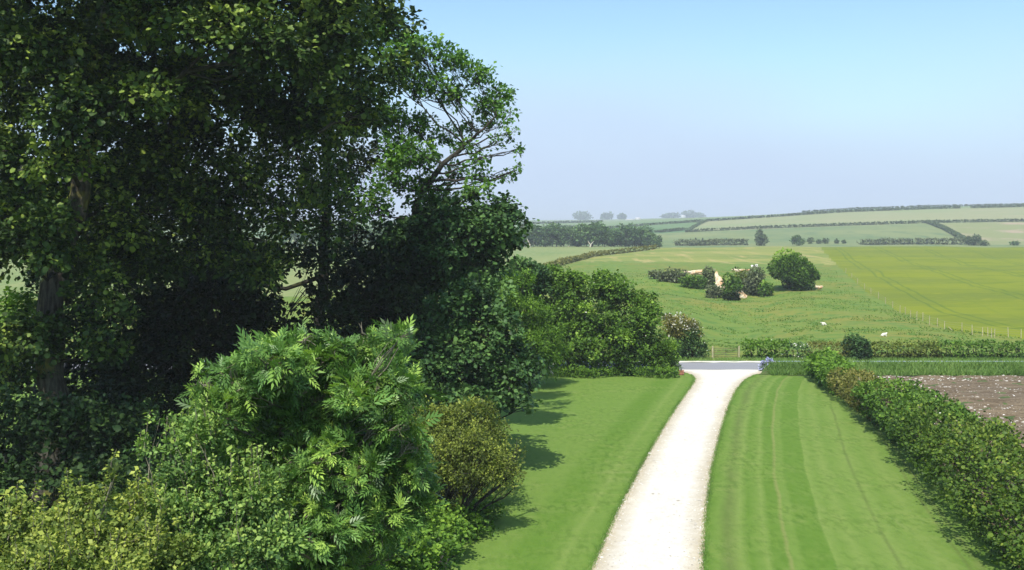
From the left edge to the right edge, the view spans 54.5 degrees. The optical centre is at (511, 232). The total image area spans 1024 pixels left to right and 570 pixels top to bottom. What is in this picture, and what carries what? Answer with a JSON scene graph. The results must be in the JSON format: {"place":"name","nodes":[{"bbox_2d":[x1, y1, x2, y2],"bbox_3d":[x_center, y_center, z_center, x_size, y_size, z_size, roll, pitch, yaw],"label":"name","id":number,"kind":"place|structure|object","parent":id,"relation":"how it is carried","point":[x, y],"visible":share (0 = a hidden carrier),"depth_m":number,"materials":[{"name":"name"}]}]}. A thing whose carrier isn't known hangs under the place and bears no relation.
{"place":"outdoors","nodes":[
{"label":"outdoors","id":0,"kind":"place"},
{"bbox_2d":[0,246,662,297],"bbox_3d":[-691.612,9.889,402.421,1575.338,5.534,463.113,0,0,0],"label":"hay field","id":1,"kind":"structure","parent":0,"point":[542,255],"depth_m":367.52,"materials":[{"name":"green plant"}]},
{"bbox_2d":[360,223,379,245],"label":"woodland tree","id":2,"kind":"object","parent":1,"relation":"on","point":[370,228],"visible":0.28,"depth_m":619.42,"materials":[{"name":"green plant"}]},
{"bbox_2d":[515,228,534,244],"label":"woodland tree","id":3,"kind":"object","parent":1,"relation":"on","point":[529,237],"visible":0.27,"depth_m":612.29,"materials":[{"name":"green plant"}]},
{"bbox_2d":[524,224,542,246],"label":"woodland tree","id":4,"kind":"object","parent":1,"relation":"on","point":[535,231],"visible":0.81,"depth_m":614.99,"materials":[{"name":"green plant"}]},
{"bbox_2d":[535,225,554,246],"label":"woodland tree","id":5,"kind":"object","parent":1,"relation":"on","point":[545,238],"visible":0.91,"depth_m":616.12,"materials":[{"name":"green plant"}]},
{"bbox_2d":[548,222,566,246],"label":"woodland tree","id":6,"kind":"object","parent":1,"relation":"on","point":[555,228],"visible":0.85,"depth_m":618.29,"materials":[{"name":"green plant"}]},
{"bbox_2d":[557,225,576,246],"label":"woodland tree","id":7,"kind":"object","parent":1,"relation":"on","point":[568,234],"visible":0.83,"depth_m":615.95,"materials":[{"name":"green plant"}]},
{"bbox_2d":[499,244,660,278],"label":"field hedge","id":8,"kind":"object","parent":1,"relation":"on","point":[561,261],"visible":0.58,"depth_m":391.04,"materials":[{"name":"green plant"}]},
{"bbox_2d":[573,220,608,246],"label":"woodland tree","id":9,"kind":"object","parent":1,"relation":"on","point":[591,233],"visible":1,"depth_m":601.05,"materials":[{"name":"green plant"}]},
{"bbox_2d":[598,227,615,246],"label":"woodland tree","id":10,"kind":"object","parent":1,"relation":"on","point":[611,239],"visible":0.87,"depth_m":603.60,"materials":[{"name":"green plant"}]},
{"bbox_2d":[608,229,625,246],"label":"woodland tree","id":11,"kind":"object","parent":1,"relation":"on","point":[619,235],"visible":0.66,"depth_m":609.98,"materials":[{"name":"green plant"}]},
{"bbox_2d":[618,226,631,246],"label":"woodland tree","id":12,"kind":"object","parent":1,"relation":"on","point":[621,229],"visible":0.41,"depth_m":617.85,"materials":[{"name":"green plant"}]},
{"bbox_2d":[624,226,646,246],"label":"woodland tree","id":13,"kind":"object","parent":1,"relation":"on","point":[636,233],"visible":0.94,"depth_m":613.48,"materials":[{"name":"green plant"}]},
{"bbox_2d":[640,232,655,245],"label":"woodland tree","id":14,"kind":"object","parent":1,"relation":"on","point":[645,237],"visible":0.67,"depth_m":605.74,"materials":[{"name":"green plant"}]},
{"bbox_2d":[649,234,662,246],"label":"woodland tree","id":15,"kind":"object","parent":1,"relation":"on","point":[657,239],"visible":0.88,"depth_m":599.08,"materials":[{"name":"green plant"}]},
{"bbox_2d":[0,373,693,569],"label":"lawn","id":16,"kind":"structure","parent":0,"point":[586,441],"depth_m":57.78,"materials":[{"name":"green plant"}]},
{"bbox_2d":[0,281,37,462],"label":"hazel bush","id":17,"kind":"object","parent":16,"relation":"on","point":[12,305],"visible":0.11,"depth_m":58.86,"materials":[{"name":"green plant"}]},
{"bbox_2d":[0,375,162,548],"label":"elder bush","id":18,"kind":"object","parent":16,"relation":"on","point":[83,451],"visible":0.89,"depth_m":41.23,"materials":[{"name":"green plant"}]},
{"bbox_2d":[65,233,243,457],"bbox_3d":[-21.015,6.599,60.288,11.474,13.927,15.940,0,0,-14],"label":"elder bush","id":19,"kind":"object","parent":16,"relation":"on","point":[112,389],"visible":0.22,"depth_m":58.94,"materials":[{"name":"green plant"}]},
{"bbox_2d":[124,256,285,409],"bbox_3d":[-18.352,7.111,63.097,11.236,12.851,8.636,0,0,0],"label":"holly bush","id":20,"kind":"object","parent":16,"relation":"on","point":[238,310],"visible":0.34,"depth_m":62.20,"materials":[{"name":"green plant"}]},
{"bbox_2d":[122,393,307,569],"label":"hawthorn bush","id":21,"kind":"object","parent":16,"relation":"on","point":[203,505],"visible":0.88,"depth_m":19.53,"materials":[{"name":"green plant"}]},
{"bbox_2d":[14,230,435,425],"bbox_3d":[-18.102,6.563,63.028,27.069,14.024,9.628,0,0,0],"label":"yew thicket","id":22,"kind":"object","parent":16,"relation":"on","point":[336,282],"visible":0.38,"depth_m":61.83,"materials":[{"name":"green plant"}]},
{"bbox_2d":[143,84,390,329],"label":"lime tree","id":23,"kind":"object","parent":16,"relation":"on","point":[369,160],"visible":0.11,"depth_m":68.91,"materials":[{"name":"green plant"}]},
{"bbox_2d":[174,313,450,569],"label":"young ash","id":24,"kind":"object","parent":16,"relation":"on","point":[342,520],"visible":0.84,"depth_m":21.24,"materials":[{"name":"green plant"}]},
{"bbox_2d":[272,288,386,447],"bbox_3d":[-9.485,8.537,59.966,11.533,10.026,8.075,0,0,26],"label":"hazel bush","id":25,"kind":"object","parent":16,"relation":"on","point":[355,295],"visible":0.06,"depth_m":61.69,"materials":[{"name":"green plant"}]},
{"bbox_2d":[365,487,509,569],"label":"bramble clump","id":26,"kind":"object","parent":16,"relation":"on","point":[437,542],"visible":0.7,"depth_m":40.07,"materials":[{"name":"green plant"}]},
{"bbox_2d":[349,6,526,437],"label":"ash tree","id":27,"kind":"object","parent":16,"relation":"on","point":[399,160],"visible":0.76,"depth_m":65.46,"materials":[{"name":"green plant"}]},
{"bbox_2d":[344,184,540,382],"bbox_3d":[-6.337,5.192,65.959,16.638,16.656,7.365,0,0,37],"label":"sycamore tree","id":28,"kind":"object","parent":16,"relation":"on","point":[475,230],"visible":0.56,"depth_m":63.47,"materials":[{"name":"green plant"}]},
{"bbox_2d":[400,394,529,519],"bbox_3d":[-2.792,10.949,48.837,7.319,5.562,6.598,0,0,0],"label":"hawthorn bush","id":29,"kind":"object","parent":16,"relation":"on","point":[448,415],"visible":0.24,"depth_m":49.60,"materials":[{"name":"green plant"}]},
{"bbox_2d":[394,270,549,463],"bbox_3d":[-2.590,7.856,55.761,9.763,11.340,8.433,0,0,-28],"label":"sycamore tree","id":30,"kind":"object","parent":16,"relation":"on","point":[442,355],"visible":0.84,"depth_m":54.89,"materials":[{"name":"green plant"}]},
{"bbox_2d":[421,417,529,516],"bbox_3d":[-1.555,10.874,43.983,5.795,5.367,3.598,0,0,-18],"label":"olive hawthorn","id":31,"kind":"object","parent":16,"relation":"on","point":[474,446],"visible":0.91,"depth_m":43.51,"materials":[{"name":"green plant"}]},
{"bbox_2d":[489,265,573,387],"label":"hazel bush","id":32,"kind":"object","parent":16,"relation":"on","point":[543,335],"visible":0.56,"depth_m":85.70,"materials":[{"name":"green plant"}]},
{"bbox_2d":[70,369,684,372],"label":"grass verge","id":33,"kind":"object","parent":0,"point":[558,372],"depth_m":96.20,"materials":[{"name":"green plant"}]},
{"bbox_2d":[22,363,763,369],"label":"road","id":34,"kind":"structure","parent":0,"point":[719,366],"depth_m":100.12,"materials":[{"name":"grey asphalt"}]},
{"bbox_2d":[500,254,554,331],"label":"round sycamore","id":35,"kind":"object","parent":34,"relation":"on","point":[542,279],"visible":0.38,"depth_m":97.17,"materials":[{"name":"green plant"}]},
{"bbox_2d":[532,262,599,363],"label":"field maple","id":36,"kind":"object","parent":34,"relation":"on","point":[568,294],"visible":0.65,"depth_m":97.29,"materials":[{"name":"green plant"}]},
{"bbox_2d":[164,222,696,236],"bbox_3d":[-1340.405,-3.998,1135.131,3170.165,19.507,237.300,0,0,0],"label":"green hill field","id":37,"kind":"structure","parent":0,"point":[669,226],"depth_m":1164.45,"materials":[{"name":"green plant"}]},
{"bbox_2d":[606,219,704,227],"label":"field hedge","id":38,"kind":"object","parent":37,"relation":"on","point":[669,222],"visible":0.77,"depth_m":1251.18,"materials":[{"name":"green plant"}]},
{"bbox_2d":[654,227,685,232],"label":"scrub belt","id":39,"kind":"object","parent":37,"relation":"on","point":[670,230],"visible":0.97,"depth_m":1045.42,"materials":[{"name":"green plant"}]},
{"bbox_2d":[0,261,1023,360],"bbox_3d":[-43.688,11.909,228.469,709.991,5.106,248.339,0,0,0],"label":"pasture","id":40,"kind":"structure","parent":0,"point":[706,320],"depth_m":161.60,"materials":[{"name":"green plant"}]},
{"bbox_2d":[648,269,664,278],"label":"quarry bush","id":41,"kind":"object","parent":40,"relation":"on","point":[650,272],"visible":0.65,"depth_m":215.80,"materials":[{"name":"green plant"}]},
{"bbox_2d":[655,266,687,282],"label":"quarry bush","id":42,"kind":"object","parent":40,"relation":"on","point":[665,276],"visible":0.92,"depth_m":211.69,"materials":[{"name":"green plant"}]},
{"bbox_2d":[657,311,703,355],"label":"flowering hawthorn","id":43,"kind":"object","parent":40,"relation":"on","point":[674,325],"visible":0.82,"depth_m":107.26,"materials":[{"name":"green plant"}]},
{"bbox_2d":[669,327,711,357],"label":"bramble clump","id":44,"kind":"object","parent":40,"relation":"on","point":[688,347],"visible":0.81,"depth_m":106.03,"materials":[{"name":"green plant"}]},
{"bbox_2d":[677,274,706,289],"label":"quarry bush","id":45,"kind":"object","parent":40,"relation":"on","point":[694,281],"visible":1,"depth_m":207.55,"materials":[{"name":"green plant"}]},
{"bbox_2d":[684,270,701,274],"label":"chalk face","id":46,"kind":"object","parent":40,"relation":"on","point":[694,272],"visible":0.93,"depth_m":215.56},
{"bbox_2d":[700,265,715,285],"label":"quarry bush","id":47,"kind":"object","parent":40,"relation":"on","point":[709,276],"visible":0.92,"depth_m":209.28,"materials":[{"name":"green plant"}]},
{"bbox_2d":[704,284,721,298],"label":"quarry bush","id":48,"kind":"object","parent":40,"relation":"on","point":[712,291],"visible":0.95,"depth_m":198.66,"materials":[{"name":"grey plant"}]},
{"bbox_2d":[715,272,724,289],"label":"chalk face","id":49,"kind":"object","parent":40,"relation":"on","point":[718,279],"visible":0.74,"depth_m":206.90},
{"bbox_2d":[712,346,739,357],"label":"field gate","id":50,"kind":"structure","parent":40,"relation":"on","point":[738,352],"depth_m":106.28,"materials":[{"name":"wood"}]},
{"bbox_2d":[721,291,740,300],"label":"quarry bush","id":51,"kind":"object","parent":40,"relation":"on","point":[732,295],"visible":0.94,"depth_m":194.62,"materials":[{"name":"green plant"}]},
{"bbox_2d":[720,272,743,296],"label":"quarry bush","id":52,"kind":"object","parent":40,"relation":"on","point":[738,285],"visible":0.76,"depth_m":199.31,"materials":[{"name":"green plant"}]},
{"bbox_2d":[732,266,748,291],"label":"quarry bush","id":53,"kind":"object","parent":40,"relation":"on","point":[744,274],"visible":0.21,"depth_m":207.29,"materials":[{"name":"green plant"}]},
{"bbox_2d":[737,290,746,297],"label":"chalk face","id":54,"kind":"object","parent":40,"relation":"on","point":[742,295],"visible":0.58,"depth_m":199.44},
{"bbox_2d":[740,265,766,294],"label":"quarry bush","id":55,"kind":"object","parent":40,"relation":"on","point":[753,279],"visible":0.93,"depth_m":201.93,"materials":[{"name":"green plant"}]},
{"bbox_2d":[739,336,790,358],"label":"roadside hedge","id":56,"kind":"object","parent":40,"relation":"on","point":[748,342],"visible":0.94,"depth_m":106.19,"materials":[{"name":"green plant"}]},
{"bbox_2d":[757,279,774,297],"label":"quarry bush","id":57,"kind":"object","parent":40,"relation":"on","point":[765,288],"visible":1,"depth_m":199.80,"materials":[{"name":"green plant"}]},
{"bbox_2d":[766,247,821,290],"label":"tree","id":58,"kind":"object","parent":40,"relation":"on","point":[795,271],"visible":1,"depth_m":201.79,"materials":[{"name":"green plant"}]},
{"bbox_2d":[785,341,813,357],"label":"roadside hedge","id":59,"kind":"object","parent":40,"relation":"on","point":[803,347],"visible":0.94,"depth_m":106.29,"materials":[{"name":"green plant"}]},
{"bbox_2d":[805,340,851,356],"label":"roadside hedge","id":60,"kind":"object","parent":40,"relation":"on","point":[819,344],"visible":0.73,"depth_m":106.28,"materials":[{"name":"green plant"}]},
{"bbox_2d":[840,330,875,361],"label":"round bush","id":61,"kind":"object","parent":40,"relation":"on","point":[859,349],"visible":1,"depth_m":105.50,"materials":[{"name":"green plant"}]},
{"bbox_2d":[869,339,944,357],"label":"roadside hedge","id":62,"kind":"object","parent":40,"relation":"on","point":[930,344],"visible":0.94,"depth_m":106.07,"materials":[{"name":"green plant"}]},
{"bbox_2d":[846,269,1021,337],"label":"wire fence","id":63,"kind":"object","parent":40,"relation":"on","point":[939,319],"visible":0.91,"depth_m":135.03,"materials":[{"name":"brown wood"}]},
{"bbox_2d":[934,339,1023,358],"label":"roadside hedge","id":64,"kind":"object","parent":40,"relation":"on","point":[970,343],"visible":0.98,"depth_m":106.22,"materials":[{"name":"green plant"}]},
{"bbox_2d":[5,0,1023,361],"label":"sky","id":65,"kind":"structure","parent":0,"point":[643,109],"materials":[{"name":"blue"}]},
{"bbox_2d":[49,224,1023,247],"bbox_3d":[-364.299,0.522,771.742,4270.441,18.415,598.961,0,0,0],"label":"valley field","id":66,"kind":"structure","parent":0,"point":[851,235],"depth_m":867.13,"materials":[{"name":"green plant"}]},
{"bbox_2d":[291,227,307,246],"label":"woodland tree","id":67,"kind":"object","parent":66,"relation":"on","point":[296,234],"visible":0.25,"depth_m":631.85,"materials":[{"name":"green plant"}]},
{"bbox_2d":[673,237,748,245],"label":"scrub belt","id":68,"kind":"object","parent":66,"relation":"on","point":[695,241],"visible":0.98,"depth_m":710.20,"materials":[{"name":"green plant"}]},
{"bbox_2d":[754,232,769,245],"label":"lone tree","id":69,"kind":"object","parent":66,"relation":"on","point":[761,239],"visible":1,"depth_m":698.57,"materials":[{"name":"green plant"}]},
{"bbox_2d":[789,234,805,245],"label":"lone tree","id":70,"kind":"object","parent":66,"relation":"on","point":[798,240],"visible":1,"depth_m":698.43,"materials":[{"name":"green plant"}]},
{"bbox_2d":[857,236,967,244],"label":"scrub belt","id":71,"kind":"object","parent":66,"relation":"on","point":[894,241],"visible":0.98,"depth_m":712.44,"materials":[{"name":"green plant"}]},
{"bbox_2d":[926,219,966,241],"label":"field hedge","id":72,"kind":"object","parent":66,"relation":"on","point":[955,233],"visible":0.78,"depth_m":879.86,"materials":[{"name":"green plant"}]},
{"bbox_2d":[964,233,981,245],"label":"dark bush","id":73,"kind":"object","parent":66,"relation":"on","point":[973,240],"visible":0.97,"depth_m":688.53,"materials":[{"name":"green plant"}]},
{"bbox_2d":[978,240,989,245],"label":"dark bush","id":74,"kind":"object","parent":66,"relation":"on","point":[982,242],"visible":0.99,"depth_m":679.08,"materials":[{"name":"green plant"}]},
{"bbox_2d":[150,205,1023,231],"bbox_3d":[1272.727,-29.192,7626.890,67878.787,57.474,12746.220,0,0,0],"label":"ridge field","id":75,"kind":"structure","parent":0,"point":[612,222],"depth_m":1563.24,"materials":[{"name":"green plant"}]},
{"bbox_2d":[523,220,603,223],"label":"field hedge","id":76,"kind":"object","parent":75,"relation":"on","point":[575,221],"visible":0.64,"depth_m":1753.94,"materials":[{"name":"green plant"}]},
{"bbox_2d":[572,211,593,219],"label":"misty trees","id":77,"kind":"object","parent":75,"relation":"on","point":[579,216],"visible":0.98,"depth_m":3586.82,"materials":[{"name":"green plant"}]},
{"bbox_2d":[600,211,613,219],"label":"misty trees","id":78,"kind":"object","parent":75,"relation":"on","point":[605,216],"visible":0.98,"depth_m":3591.39,"materials":[{"name":"green plant"}]},
{"bbox_2d":[617,213,626,218],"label":"misty trees","id":79,"kind":"object","parent":75,"relation":"on","point":[621,216],"visible":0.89,"depth_m":3591.96,"materials":[{"name":"plant"}]},
{"bbox_2d":[659,212,680,217],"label":"misty trees","id":80,"kind":"object","parent":75,"relation":"on","point":[669,215],"visible":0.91,"depth_m":3885.52,"materials":[{"name":"green plant"}]},
{"bbox_2d":[679,209,696,217],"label":"misty trees","id":81,"kind":"object","parent":75,"relation":"on","point":[687,214],"visible":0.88,"depth_m":3890.63,"materials":[{"name":"green plant"}]},
{"bbox_2d":[694,212,706,217],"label":"misty trees","id":82,"kind":"object","parent":75,"relation":"on","point":[699,214],"visible":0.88,"depth_m":3885.67,"materials":[{"name":"plant"}]},
{"bbox_2d":[801,203,1023,212],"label":"field hedge","id":83,"kind":"object","parent":75,"relation":"on","point":[880,207],"visible":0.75,"depth_m":1398.98,"materials":[{"name":"green plant"}]},
{"bbox_2d":[640,224,654,232],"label":"woodland tree","id":84,"kind":"object","parent":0,"point":[642,227],"visible":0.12,"depth_m":650.82,"materials":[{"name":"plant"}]},
{"bbox_2d":[590,370,762,569],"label":"driveway","id":85,"kind":"structure","parent":0,"point":[643,536],"depth_m":51.70,"materials":[{"name":"beige gravel"}]},
{"bbox_2d":[572,246,835,264],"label":"mown field","id":86,"kind":"structure","parent":0,"point":[750,255],"depth_m":379.71,"materials":[{"name":"green plant"}]},
{"bbox_2d":[565,362,1023,569],"bbox_3d":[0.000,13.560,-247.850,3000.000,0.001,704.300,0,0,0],"label":"ground","id":87,"kind":"structure","parent":0,"point":[1009,417],"depth_m":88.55,"materials":[{"name":"soil"}]},
{"bbox_2d":[0,449,209,569],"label":"hawthorn bush","id":88,"kind":"object","parent":87,"relation":"on","point":[55,544],"visible":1,"depth_m":17.85,"materials":[{"name":"green plant"}]},
{"bbox_2d":[0,0,430,505],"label":"sycamore tree","id":89,"kind":"object","parent":87,"relation":"on","point":[94,97],"visible":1,"depth_m":49.77,"materials":[{"name":"green plant"}]},
{"bbox_2d":[551,268,663,376],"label":"hawthorn","id":90,"kind":"object","parent":87,"relation":"on","point":[629,338],"visible":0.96,"depth_m":93.93,"materials":[{"name":"green plant"}]},
{"bbox_2d":[541,364,680,377],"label":"nettle patch","id":91,"kind":"object","parent":87,"relation":"on","point":[627,373],"visible":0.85,"depth_m":92.62,"materials":[{"name":"green plant"}]},
{"bbox_2d":[502,361,761,362],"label":"gravel edge","id":92,"kind":"object","parent":87,"relation":"on","point":[714,361],"visible":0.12,"depth_m":103.91,"materials":[{"name":"beige gravel"}]},
{"bbox_2d":[636,331,682,374],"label":"clipped bush","id":93,"kind":"object","parent":87,"relation":"on","point":[665,356],"visible":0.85,"depth_m":94.09,"materials":[{"name":"green plant"}]},
{"bbox_2d":[849,375,990,468],"bbox_3d":[26.131,11.624,63.898,6.479,4.091,16.732,0,0,8],"label":"garden hedge","id":94,"kind":"object","parent":87,"relation":"on","point":[911,393],"visible":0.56,"depth_m":63.84,"materials":[{"name":"green plant"}]},
{"bbox_2d":[878,375,1023,427],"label":"field stones","id":95,"kind":"object","parent":87,"relation":"on","point":[960,386],"visible":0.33,"depth_m":85.48,"materials":[{"name":"grey stone"}]},
{"bbox_2d":[882,398,1023,569],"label":"garden hedge","id":96,"kind":"object","parent":87,"relation":"on","point":[961,495],"visible":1,"depth_m":45.80,"materials":[{"name":"green plant"}]},
{"bbox_2d":[586,356,1023,360],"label":"verge grass","id":97,"kind":"structure","parent":0,"point":[852,358],"depth_m":104.88,"materials":[{"name":"green plant"}]},
{"bbox_2d":[704,374,1011,569],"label":"lawn","id":98,"kind":"structure","parent":0,"point":[810,474],"depth_m":50.59,"materials":[{"name":"green plant"}]},
{"bbox_2d":[586,374,756,569],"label":"lawn edge grass","id":99,"kind":"structure","parent":98,"relation":"on","point":[710,481],"depth_m":53.26,"materials":[{"name":"green plant"}]},
{"bbox_2d":[801,346,859,395],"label":"garden hedge","id":100,"kind":"object","parent":98,"relation":"on","point":[819,363],"visible":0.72,"depth_m":86.51,"materials":[{"name":"green plant"}]},
{"bbox_2d":[822,366,895,418],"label":"garden hedge","id":101,"kind":"object","parent":98,"relation":"on","point":[849,383],"visible":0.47,"depth_m":77.72,"materials":[{"name":"green plant"}]},
{"bbox_2d":[693,207,1023,230],"bbox_3d":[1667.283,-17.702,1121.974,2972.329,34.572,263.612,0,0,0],"label":"beige hill field","id":102,"kind":"structure","parent":0,"point":[940,214],"depth_m":1121.99,"materials":[{"name":"beige plant"}]},
{"bbox_2d":[685,220,707,231],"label":"field hedge","id":103,"kind":"object","parent":102,"relation":"on","point":[695,225],"visible":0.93,"depth_m":1112.12,"materials":[{"name":"green plant"}]},
{"bbox_2d":[689,218,1023,231],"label":"field hedge","id":104,"kind":"object","parent":102,"relation":"on","point":[847,224],"visible":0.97,"depth_m":999.42,"materials":[{"name":"green plant"}]},
{"bbox_2d":[705,204,1023,220],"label":"field hedge","id":105,"kind":"object","parent":102,"relation":"on","point":[870,209],"visible":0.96,"depth_m":1248.94,"materials":[{"name":"green plant"}]},
{"bbox_2d":[760,358,1023,375],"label":"grass verge","id":106,"kind":"object","parent":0,"point":[764,371],"depth_m":93.98,"materials":[{"name":"green plant"}]},
{"bbox_2d":[758,357,773,370],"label":"lilac flowers","id":107,"kind":"object","parent":106,"relation":"on","point":[768,359],"visible":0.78,"depth_m":96.98,"materials":[{"name":"purple plant"}]},
{"bbox_2d":[822,246,1023,338],"bbox_3d":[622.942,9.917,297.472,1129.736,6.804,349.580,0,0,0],"label":"barley field","id":108,"kind":"structure","parent":0,"point":[976,288],"depth_m":233.99,"materials":[{"name":"green plant"}]},
{"bbox_2d":[940,222,1023,244],"bbox_3d":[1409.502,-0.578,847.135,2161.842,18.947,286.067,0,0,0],"label":"fallow field","id":109,"kind":"structure","parent":0,"point":[998,233],"depth_m":883.69,"materials":[{"name":"plant"}]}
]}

